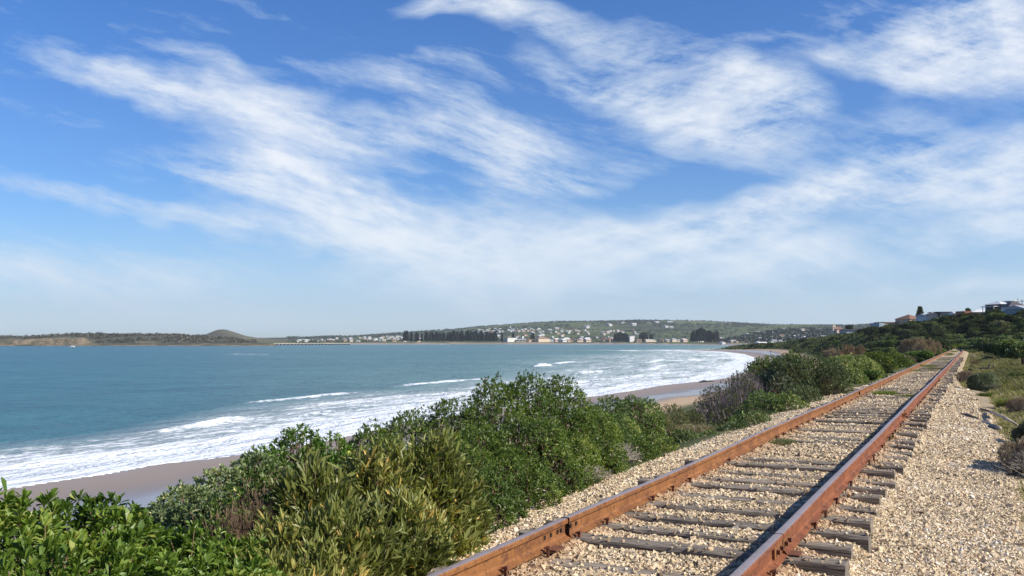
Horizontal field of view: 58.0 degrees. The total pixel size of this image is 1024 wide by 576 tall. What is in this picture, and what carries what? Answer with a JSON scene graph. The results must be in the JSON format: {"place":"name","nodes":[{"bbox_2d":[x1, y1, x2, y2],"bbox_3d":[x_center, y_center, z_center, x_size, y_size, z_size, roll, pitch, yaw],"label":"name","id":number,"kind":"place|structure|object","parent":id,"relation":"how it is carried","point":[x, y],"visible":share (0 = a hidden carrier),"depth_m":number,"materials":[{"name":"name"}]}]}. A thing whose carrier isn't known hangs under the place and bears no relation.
{"place":"outdoors","nodes":[
{"label":"outdoors","id":0,"kind":"place"},
{"bbox_2d":[0,334,276,345],"bbox_3d":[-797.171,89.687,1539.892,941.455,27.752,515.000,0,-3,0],"label":"island hill","id":1,"kind":"structure","parent":0,"point":[54,340],"depth_m":1325.93,"materials":[{"name":"plant"}]},
{"bbox_2d":[0,332,256,342],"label":"island scrub","id":2,"kind":"object","parent":1,"relation":"on","point":[129,340],"visible":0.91,"depth_m":1411.85,"materials":[{"name":"green plant"}]},
{"bbox_2d":[205,329,303,341],"bbox_3d":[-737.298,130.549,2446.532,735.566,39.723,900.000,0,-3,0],"label":"bluff hill","id":3,"kind":"structure","parent":0,"point":[223,332],"depth_m":2246.95,"materials":[{"name":"plant"}]},
{"bbox_2d":[0,344,757,489],"bbox_3d":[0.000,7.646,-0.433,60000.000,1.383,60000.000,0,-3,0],"label":"sea","id":4,"kind":"structure","parent":0,"point":[68,413],"depth_m":157.78,"materials":[{"name":"liquid"}]},
{"bbox_2d":[273,343,349,344],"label":"causeway","id":5,"kind":"structure","parent":4,"relation":"in","point":[312,343],"depth_m":1618.03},
{"bbox_2d":[0,321,1022,572],"bbox_3d":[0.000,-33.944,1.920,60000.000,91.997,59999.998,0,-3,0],"label":"ground","id":6,"kind":"structure","parent":0,"point":[144,487],"depth_m":112.30,"materials":[{"name":"sand"}]},
{"bbox_2d":[0,477,192,575],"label":"coastal shrub","id":7,"kind":"object","parent":6,"relation":"on","point":[47,543],"visible":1,"depth_m":4.70,"materials":[{"name":"green plant"}]},
{"bbox_2d":[120,519,295,575],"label":"coastal shrub","id":8,"kind":"object","parent":6,"relation":"on","point":[204,556],"visible":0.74,"depth_m":5.51,"materials":[{"name":"green plant"}]},
{"bbox_2d":[132,449,286,560],"bbox_3d":[-2.832,2.311,8.697,1.368,1.406,2.487,0,-3,0],"label":"coastal shrub","id":9,"kind":"object","parent":6,"relation":"on","point":[170,513],"visible":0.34,"depth_m":8.51,"materials":[{"name":"green plant"}]},
{"bbox_2d":[186,456,306,568],"bbox_3d":[-1.987,1.972,7.552,1.042,1.038,2.049,0,-3,0],"label":"coastal shrub","id":10,"kind":"object","parent":6,"relation":"on","point":[212,525],"visible":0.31,"depth_m":7.26,"materials":[{"name":"green plant"}]},
{"bbox_2d":[215,485,278,553],"bbox_3d":[-1.905,1.827,6.798,0.594,0.724,0.591,0,-3,-5],"label":"twiggy shrub","id":11,"kind":"object","parent":6,"relation":"on","point":[240,529],"visible":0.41,"depth_m":6.75,"materials":[{"name":"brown plant"}]},
{"bbox_2d":[240,423,354,475],"bbox_3d":[-2.276,2.199,10.395,1.642,1.350,1.388,0,-3,0],"label":"coastal shrub","id":12,"kind":"object","parent":6,"relation":"on","point":[283,445],"visible":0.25,"depth_m":10.44,"materials":[{"name":"green plant"}]},
{"bbox_2d":[227,427,500,575],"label":"coastal shrub","id":13,"kind":"object","parent":6,"relation":"on","point":[413,509],"visible":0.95,"depth_m":6.89,"materials":[{"name":"green plant"}]},
{"bbox_2d":[335,369,628,530],"bbox_3d":[-0.349,2.136,11.713,2.959,2.173,5.491,-1,-4,24],"label":"coastal shrub","id":14,"kind":"object","parent":6,"relation":"on","point":[516,473],"visible":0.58,"depth_m":11.51,"materials":[{"name":"green plant"}]},
{"bbox_2d":[286,319,869,343],"bbox_3d":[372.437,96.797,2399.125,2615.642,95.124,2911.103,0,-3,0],"label":"woodland","id":15,"kind":"object","parent":6,"relation":"on","point":[731,325],"visible":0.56,"depth_m":3075.06,"materials":[{"name":"green plant"}]},
{"bbox_2d":[570,417,680,475],"bbox_3d":[1.685,2.715,14.724,1.340,1.442,3.672,-2,-4,26],"label":"coastal shrub","id":16,"kind":"object","parent":6,"relation":"on","point":[646,444],"visible":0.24,"depth_m":14.62,"materials":[{"name":"green plant"}]},
{"bbox_2d":[591,394,667,450],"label":"coastal shrub","id":17,"kind":"object","parent":6,"relation":"on","point":[620,411],"visible":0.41,"depth_m":18.97,"materials":[{"name":"green plant"}]},
{"bbox_2d":[495,400,804,517],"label":"trackside weeds","id":18,"kind":"object","parent":6,"relation":"on","point":[677,442],"visible":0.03,"depth_m":18.66,"materials":[{"name":"plant"}]},
{"bbox_2d":[650,403,707,440],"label":"coastal shrub","id":19,"kind":"object","parent":6,"relation":"on","point":[669,427],"visible":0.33,"depth_m":21.27,"materials":[{"name":"green plant"}]},
{"bbox_2d":[677,423,718,431],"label":"grass tuft","id":20,"kind":"object","parent":6,"relation":"on","point":[693,427],"visible":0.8,"depth_m":19.55,"materials":[{"name":"plant"}]},
{"bbox_2d":[692,383,741,415],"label":"twiggy shrub","id":21,"kind":"object","parent":6,"relation":"on","point":[724,400],"visible":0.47,"depth_m":27.28,"materials":[{"name":"plant"}]},
{"bbox_2d":[669,408,771,443],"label":"coastal shrub","id":22,"kind":"object","parent":6,"relation":"on","point":[743,424],"visible":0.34,"depth_m":19.35,"materials":[{"name":"green plant"}]},
{"bbox_2d":[685,370,765,424],"bbox_3d":[6.204,3.681,26.886,2.099,2.488,5.873,-1,-3,21],"label":"coastal shrub","id":23,"kind":"object","parent":6,"relation":"on","point":[715,417],"visible":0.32,"depth_m":26.92,"materials":[{"name":"grey plant"}]},
{"bbox_2d":[431,349,1023,575],"bbox_3d":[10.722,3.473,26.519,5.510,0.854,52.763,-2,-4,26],"label":"gravel","id":24,"kind":"structure","parent":6,"relation":"on","point":[950,488],"depth_m":9.59,"materials":[{"name":"gravel"}]},
{"bbox_2d":[427,565,509,575],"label":"railway sleeper","id":25,"kind":"object","parent":24,"relation":"on","point":[505,568],"visible":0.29,"depth_m":6.38,"materials":[{"name":"grey wood"}]},
{"bbox_2d":[427,517,577,575],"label":"steel rail","id":26,"kind":"object","parent":24,"relation":"on","point":[521,549],"visible":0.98,"depth_m":6.64,"materials":[{"name":"brown"}]},
{"bbox_2d":[556,464,616,483],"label":"twiggy shrub","id":27,"kind":"object","parent":24,"relation":"on","point":[598,470],"visible":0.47,"depth_m":11.84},
{"bbox_2d":[596,442,641,465],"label":"twiggy shrub","id":28,"kind":"object","parent":24,"relation":"on","point":[629,452],"visible":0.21,"depth_m":13.93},
{"bbox_2d":[472,546,776,575],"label":"railway sleeper","id":29,"kind":"object","parent":24,"relation":"on","point":[596,566],"visible":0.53,"depth_m":6.75,"materials":[{"name":"grey wood"}]},
{"bbox_2d":[518,528,848,575],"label":"railway sleeper","id":30,"kind":"object","parent":24,"relation":"on","point":[831,567],"visible":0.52,"depth_m":7.09,"materials":[{"name":"grey wood"}]},
{"bbox_2d":[545,517,852,560],"bbox_3d":[1.500,2.109,7.815,2.613,0.214,0.195,-2,-4,26],"label":"railway sleeper","id":31,"kind":"object","parent":24,"relation":"on","point":[834,550],"visible":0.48,"depth_m":7.63,"materials":[{"name":"grey wood"}]},
{"bbox_2d":[564,390,862,538],"bbox_3d":[5.349,2.507,17.296,0.210,0.186,21.884,-2,-4,26],"label":"steel rail","id":32,"kind":"object","parent":24,"relation":"on","point":[588,518],"visible":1,"depth_m":10.31,"materials":[{"name":"orange"}]},
{"bbox_2d":[599,495,872,532],"bbox_3d":[2.094,2.175,8.934,2.609,0.219,0.217,-2,-4,27],"label":"railway sleeper","id":33,"kind":"object","parent":24,"relation":"on","point":[855,522],"visible":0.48,"depth_m":8.74,"materials":[{"name":"grey wood"}]},
{"bbox_2d":[624,511,871,552],"bbox_3d":[1.839,2.140,8.321,2.610,0.220,0.229,-1,-4,27],"label":"railway sleeper","id":34,"kind":"object","parent":24,"relation":"on","point":[862,540],"visible":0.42,"depth_m":8.13,"materials":[{"name":"grey wood"}]},
{"bbox_2d":[622,485,878,517],"bbox_3d":[2.412,2.222,9.603,2.610,0.238,0.224,-1,-4,27],"label":"railway sleeper","id":35,"kind":"object","parent":24,"relation":"on","point":[849,508],"visible":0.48,"depth_m":9.45,"materials":[{"name":"grey wood"}]},
{"bbox_2d":[638,477,880,504],"bbox_3d":[2.658,2.237,10.160,2.614,0.204,0.235,-2,-4,27],"label":"railway sleeper","id":36,"kind":"object","parent":24,"relation":"on","point":[873,499],"visible":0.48,"depth_m":10.02,"materials":[{"name":"grey wood"}]},
{"bbox_2d":[730,533,802,575],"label":"steel rail","id":37,"kind":"object","parent":24,"relation":"on","point":[767,556],"visible":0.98,"depth_m":6.46,"materials":[{"name":"orange metal"}]},
{"bbox_2d":[654,473,886,497],"bbox_3d":[2.930,2.272,10.680,2.605,0.215,0.217,-2,-4,26],"label":"railway sleeper","id":38,"kind":"object","parent":24,"relation":"on","point":[875,490],"visible":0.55,"depth_m":10.51,"materials":[{"name":"grey wood"}]},
{"bbox_2d":[768,437,798,445],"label":"grass tuft","id":39,"kind":"object","parent":24,"relation":"on","point":[786,442],"visible":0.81,"depth_m":14.67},
{"bbox_2d":[675,466,896,489],"bbox_3d":[3.291,2.355,11.294,2.610,0.155,0.226,-1,-4,27],"label":"railway sleeper","id":40,"kind":"object","parent":24,"relation":"on","point":[891,485],"visible":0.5,"depth_m":11.15,"materials":[{"name":"grey wood"}]},
{"bbox_2d":[684,458,895,479],"bbox_3d":[3.516,2.328,11.876,2.614,0.192,0.224,-2,-4,26],"label":"railway sleeper","id":41,"kind":"object","parent":24,"relation":"on","point":[889,474],"visible":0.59,"depth_m":11.70,"materials":[{"name":"grey wood"}]},
{"bbox_2d":[701,455,903,474],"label":"railway sleeper","id":42,"kind":"object","parent":24,"relation":"on","point":[899,470],"visible":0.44,"depth_m":12.27,"materials":[{"name":"grey wood"}]},
{"bbox_2d":[707,452,898,464],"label":"railway sleeper","id":43,"kind":"object","parent":24,"relation":"on","point":[884,462],"visible":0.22,"depth_m":12.61,"materials":[{"name":"grey wood"}]},
{"bbox_2d":[743,436,913,451],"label":"railway sleeper","id":44,"kind":"object","parent":24,"relation":"on","point":[907,447],"visible":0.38,"depth_m":14.60,"materials":[{"name":"grey wood"}]},
{"bbox_2d":[750,432,914,446],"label":"railway sleeper","id":45,"kind":"object","parent":24,"relation":"on","point":[911,443],"visible":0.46,"depth_m":15.21,"materials":[{"name":"grey wood"}]},
{"bbox_2d":[764,425,917,438],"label":"railway sleeper","id":46,"kind":"object","parent":24,"relation":"on","point":[910,434],"visible":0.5,"depth_m":16.44,"materials":[{"name":"grey wood"}]},
{"bbox_2d":[776,410,910,556],"bbox_3d":[5.120,2.272,13.171,0.215,0.178,14.004,-2,-4,27],"label":"steel rail","id":47,"kind":"object","parent":24,"relation":"on","point":[797,525],"visible":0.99,"depth_m":9.33,"materials":[{"name":"orange metal"}]},
{"bbox_2d":[779,451,907,461],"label":"railway sleeper","id":48,"kind":"object","parent":24,"relation":"on","point":[900,458],"visible":0.14,"depth_m":13.07,"materials":[{"name":"grey wood"}]},
{"bbox_2d":[788,445,912,457],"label":"railway sleeper","id":49,"kind":"object","parent":24,"relation":"on","point":[910,454],"visible":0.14,"depth_m":13.73,"materials":[{"name":"grey wood"}]},
{"bbox_2d":[786,418,926,429],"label":"railway sleeper","id":50,"kind":"object","parent":24,"relation":"on","point":[920,425],"visible":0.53,"depth_m":18.13,"materials":[{"name":"grey wood"}]},
{"bbox_2d":[795,413,926,421],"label":"railway sleeper","id":51,"kind":"object","parent":24,"relation":"on","point":[910,419],"visible":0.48,"depth_m":19.34,"materials":[{"name":"grey wood"}]},
{"bbox_2d":[801,412,929,420],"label":"railway sleeper","id":52,"kind":"object","parent":24,"relation":"on","point":[891,416],"visible":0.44,"depth_m":19.92,"materials":[{"name":"grey wood"}]},
{"bbox_2d":[808,420,923,431],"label":"railway sleeper","id":53,"kind":"object","parent":24,"relation":"on","point":[915,428],"visible":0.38,"depth_m":17.42,"materials":[{"name":"grey wood"}]},
{"bbox_2d":[806,409,931,417],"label":"railway sleeper","id":54,"kind":"object","parent":24,"relation":"on","point":[892,413],"visible":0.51,"depth_m":20.52,"materials":[{"name":"grey wood"}]},
{"bbox_2d":[810,406,927,411],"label":"railway sleeper","id":55,"kind":"object","parent":24,"relation":"on","point":[876,409],"visible":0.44,"depth_m":21.67,"materials":[{"name":"grey wood"}]},
{"bbox_2d":[808,407,929,412],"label":"railway sleeper","id":56,"kind":"object","parent":24,"relation":"on","point":[875,410],"visible":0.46,"depth_m":21.20,"materials":[{"name":"grey wood"}]},
{"bbox_2d":[825,402,934,408],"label":"railway sleeper","id":57,"kind":"object","parent":24,"relation":"on","point":[933,406],"visible":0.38,"depth_m":23.45,"materials":[{"name":"grey wood"}]},
{"bbox_2d":[869,390,899,394],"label":"grass tuft","id":58,"kind":"object","parent":24,"relation":"on","point":[882,392],"visible":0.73,"depth_m":27.70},
{"bbox_2d":[859,349,949,394],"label":"steel rail","id":59,"kind":"object","parent":24,"relation":"on","point":[864,390],"visible":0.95,"depth_m":37.24,"materials":[{"name":"metal"}]},
{"bbox_2d":[902,349,962,416],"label":"steel rail","id":60,"kind":"object","parent":24,"relation":"on","point":[913,402],"visible":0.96,"depth_m":26.98,"materials":[{"name":"metal"}]},
{"bbox_2d":[987,411,1017,425],"bbox_3d":[10.642,2.783,20.309,0.239,0.173,3.679,-1,-3,19],"label":"driftwood log","id":61,"kind":"object","parent":24,"relation":"on","point":[1005,418],"visible":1,"depth_m":18.77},
{"bbox_2d":[717,370,772,403],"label":"twiggy shrub","id":62,"kind":"object","parent":6,"relation":"on","point":[757,384],"visible":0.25,"depth_m":29.71,"materials":[{"name":"plant"}]},
{"bbox_2d":[726,388,809,422],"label":"coastal shrub","id":63,"kind":"object","parent":6,"relation":"on","point":[792,400],"visible":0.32,"depth_m":24.14,"materials":[{"name":"green plant"}]},
{"bbox_2d":[742,349,805,394],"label":"coastal shrub","id":64,"kind":"object","parent":6,"relation":"on","point":[757,366],"visible":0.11,"depth_m":33.89,"materials":[{"name":"green plant"}]},
{"bbox_2d":[755,369,793,402],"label":"coastal shrub","id":65,"kind":"object","parent":6,"relation":"on","point":[776,382],"visible":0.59,"depth_m":30.33,"materials":[{"name":"green plant"}]},
{"bbox_2d":[668,349,900,431],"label":"dune undergrowth","id":66,"kind":"object","parent":6,"relation":"on","point":[722,421],"depth_m":26.35,"materials":[{"name":"green plant"}]},
{"bbox_2d":[705,327,864,342],"bbox_3d":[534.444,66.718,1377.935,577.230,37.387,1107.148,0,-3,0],"label":"town woodland","id":67,"kind":"object","parent":6,"relation":"on","point":[774,332],"visible":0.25,"depth_m":1633.49,"materials":[{"name":"plant"}]},
{"bbox_2d":[752,351,853,406],"bbox_3d":[9.090,3.449,29.905,3.201,2.764,5.746,-2,-4,31],"label":"coastal shrub","id":68,"kind":"object","parent":6,"relation":"on","point":[809,390],"visible":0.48,"depth_m":30.52,"materials":[{"name":"green plant"}]},
{"bbox_2d":[819,347,842,365],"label":"leafless bush","id":69,"kind":"object","parent":6,"relation":"on","point":[832,353],"visible":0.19,"depth_m":125.54,"materials":[{"name":"brown plant"}]},
{"bbox_2d":[835,329,857,334],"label":"hillside house","id":70,"kind":"structure","parent":6,"relation":"on","point":[841,331],"depth_m":516.54,"materials":[{"name":"white glass"}]},
{"bbox_2d":[817,352,884,391],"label":"coastal shrub","id":71,"kind":"object","parent":6,"relation":"on","point":[862,362],"visible":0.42,"depth_m":39.73,"materials":[{"name":"green plant"}]},
{"bbox_2d":[840,343,865,359],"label":"leafless bush","id":72,"kind":"object","parent":6,"relation":"on","point":[853,350],"visible":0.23,"depth_m":129.00,"materials":[{"name":"brown plant"}]},
{"bbox_2d":[849,369,880,380],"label":"coastal shrub","id":73,"kind":"object","parent":6,"relation":"on","point":[873,375],"visible":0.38,"depth_m":41.27,"materials":[{"name":"green plant"}]},
{"bbox_2d":[715,321,1016,356],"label":"hillside undergrowth","id":74,"kind":"object","parent":6,"relation":"on","point":[850,335],"visible":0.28,"depth_m":418.85,"materials":[{"name":"green plant"}]},
{"bbox_2d":[870,363,895,372],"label":"coastal shrub","id":75,"kind":"object","parent":6,"relation":"on","point":[887,368],"visible":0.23,"depth_m":50.99,"materials":[{"name":"green plant"}]},
{"bbox_2d":[870,322,898,327],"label":"hillside house","id":76,"kind":"structure","parent":6,"relation":"on","point":[878,324],"depth_m":425.58,"materials":[{"name":"beige brick"}]},
{"bbox_2d":[862,350,914,369],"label":"coastal shrub","id":77,"kind":"object","parent":6,"relation":"on","point":[887,358],"visible":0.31,"depth_m":58.17,"materials":[{"name":"green plant"}]},
{"bbox_2d":[896,328,910,335],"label":"hillside bush","id":78,"kind":"object","parent":6,"relation":"on","point":[899,331],"visible":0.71,"depth_m":310.23,"materials":[{"name":"green plant"}]},
{"bbox_2d":[895,314,915,323],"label":"hillside house","id":79,"kind":"structure","parent":6,"relation":"on","point":[904,319],"depth_m":423.04,"materials":[{"name":"beige brick"}]},
{"bbox_2d":[898,337,936,354],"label":"leafless bush","id":80,"kind":"object","parent":6,"relation":"on","point":[915,344],"visible":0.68,"depth_m":103.31,"materials":[{"name":"brown plant"}]},
{"bbox_2d":[904,350,934,359],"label":"coastal shrub","id":81,"kind":"object","parent":6,"relation":"on","point":[926,354],"visible":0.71,"depth_m":83.90,"materials":[{"name":"green plant"}]},
{"bbox_2d":[922,321,938,329],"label":"hillside bush","id":82,"kind":"object","parent":6,"relation":"on","point":[927,324],"visible":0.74,"depth_m":303.62,"materials":[{"name":"green plant"}]},
{"bbox_2d":[927,328,947,336],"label":"hillside bush","id":83,"kind":"object","parent":6,"relation":"on","point":[933,331],"visible":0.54,"depth_m":274.57,"materials":[{"name":"green plant"}]},
{"bbox_2d":[927,336,952,350],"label":"hillside bush","id":84,"kind":"object","parent":6,"relation":"on","point":[946,344],"visible":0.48,"depth_m":148.37,"materials":[{"name":"green plant"}]},
{"bbox_2d":[936,314,958,322],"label":"hillside bush","id":85,"kind":"object","parent":6,"relation":"on","point":[942,319],"visible":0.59,"depth_m":308.80,"materials":[{"name":"green plant"}]},
{"bbox_2d":[942,333,964,338],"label":"hillside bush","id":86,"kind":"object","parent":6,"relation":"on","point":[956,335],"visible":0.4,"depth_m":246.35,"materials":[{"name":"green plant"}]},
{"bbox_2d":[956,370,973,382],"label":"coastal shrub","id":87,"kind":"object","parent":6,"relation":"on","point":[961,376],"visible":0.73,"depth_m":39.77,"materials":[{"name":"brown plant"}]},
{"bbox_2d":[955,310,984,314],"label":"hillside house","id":88,"kind":"structure","parent":6,"relation":"on","point":[969,312],"depth_m":317.13,"materials":[{"name":"white brick"}]},
{"bbox_2d":[962,322,983,332],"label":"hillside bush","id":89,"kind":"object","parent":6,"relation":"on","point":[970,324],"visible":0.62,"depth_m":259.74,"materials":[{"name":"green plant"}]},
{"bbox_2d":[966,372,997,390],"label":"coastal shrub","id":90,"kind":"object","parent":6,"relation":"on","point":[985,379],"visible":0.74,"depth_m":33.68,"materials":[{"name":"green plant"}]},
{"bbox_2d":[959,351,1023,532],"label":"verge grass","id":91,"kind":"structure","parent":6,"relation":"on","point":[1012,386],"depth_m":34.59,"materials":[{"name":"plant"}]},
{"bbox_2d":[983,384,1001,390],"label":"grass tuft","id":92,"kind":"object","parent":6,"relation":"on","point":[987,387],"visible":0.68,"depth_m":32.81,"materials":[{"name":"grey plant"}]},
{"bbox_2d":[981,339,1004,353],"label":"hillside bush","id":93,"kind":"object","parent":6,"relation":"on","point":[986,347],"visible":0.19,"depth_m":106.62,"materials":[{"name":"green plant"}]},
{"bbox_2d":[985,313,1005,321],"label":"hillside bush","id":94,"kind":"object","parent":6,"relation":"on","point":[994,316],"visible":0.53,"depth_m":259.87,"materials":[{"name":"green plant"}]},
{"bbox_2d":[986,320,1011,328],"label":"hillside bush","id":95,"kind":"object","parent":6,"relation":"on","point":[999,323],"visible":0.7,"depth_m":239.33,"materials":[{"name":"green plant"}]},
{"bbox_2d":[989,328,1009,335],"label":"hillside bush","id":96,"kind":"object","parent":6,"relation":"on","point":[998,332],"visible":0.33,"depth_m":215.17,"materials":[{"name":"green plant"}]},
{"bbox_2d":[981,300,1018,311],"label":"hillside house","id":97,"kind":"structure","parent":6,"relation":"on","point":[993,305],"depth_m":294.23,"materials":[{"name":"white metal"}]},
{"bbox_2d":[987,450,1023,476],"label":"twiggy shrub","id":98,"kind":"object","parent":6,"relation":"on","point":[1012,466],"visible":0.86,"depth_m":12.48,"materials":[{"name":"plant"}]},
{"bbox_2d":[987,396,1023,407],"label":"grass tuft","id":99,"kind":"object","parent":6,"relation":"on","point":[1002,402],"visible":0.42,"depth_m":24.53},
{"bbox_2d":[993,338,1023,358],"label":"hillside bush","id":100,"kind":"object","parent":6,"relation":"on","point":[1012,347],"visible":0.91,"depth_m":75.16,"materials":[{"name":"green plant"}]},
{"bbox_2d":[1000,314,1018,321],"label":"garden bush","id":101,"kind":"object","parent":6,"relation":"on","point":[1008,317],"visible":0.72,"depth_m":252.90,"materials":[{"name":"green plant"}]},
{"bbox_2d":[997,436,1023,475],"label":"coastal shrub","id":102,"kind":"object","parent":6,"relation":"on","point":[1004,457],"visible":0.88,"depth_m":12.72,"materials":[{"name":"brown plant"}]},
{"bbox_2d":[1000,301,1022,310],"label":"hillside house","id":103,"kind":"structure","parent":6,"relation":"on","point":[1009,304],"depth_m":274.08,"materials":[{"name":"white glass"}]},
{"bbox_2d":[1004,305,1023,314],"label":"hillside house","id":104,"kind":"structure","parent":6,"relation":"on","point":[1013,309],"depth_m":261.64,"materials":[{"name":"blue metal"}]},
{"bbox_2d":[1005,397,1023,412],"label":"coastal shrub","id":105,"kind":"object","parent":6,"relation":"on","point":[1010,404],"visible":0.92,"depth_m":22.83,"materials":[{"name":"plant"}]},
{"bbox_2d":[1010,420,1023,439],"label":"coastal shrub","id":106,"kind":"object","parent":6,"relation":"on","point":[1017,432],"visible":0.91,"depth_m":16.43,"materials":[{"name":"green plant"}]},
{"bbox_2d":[0,0,1023,337],"label":"sky","id":107,"kind":"structure","parent":0,"point":[252,168],"materials":[{"name":"blue"}]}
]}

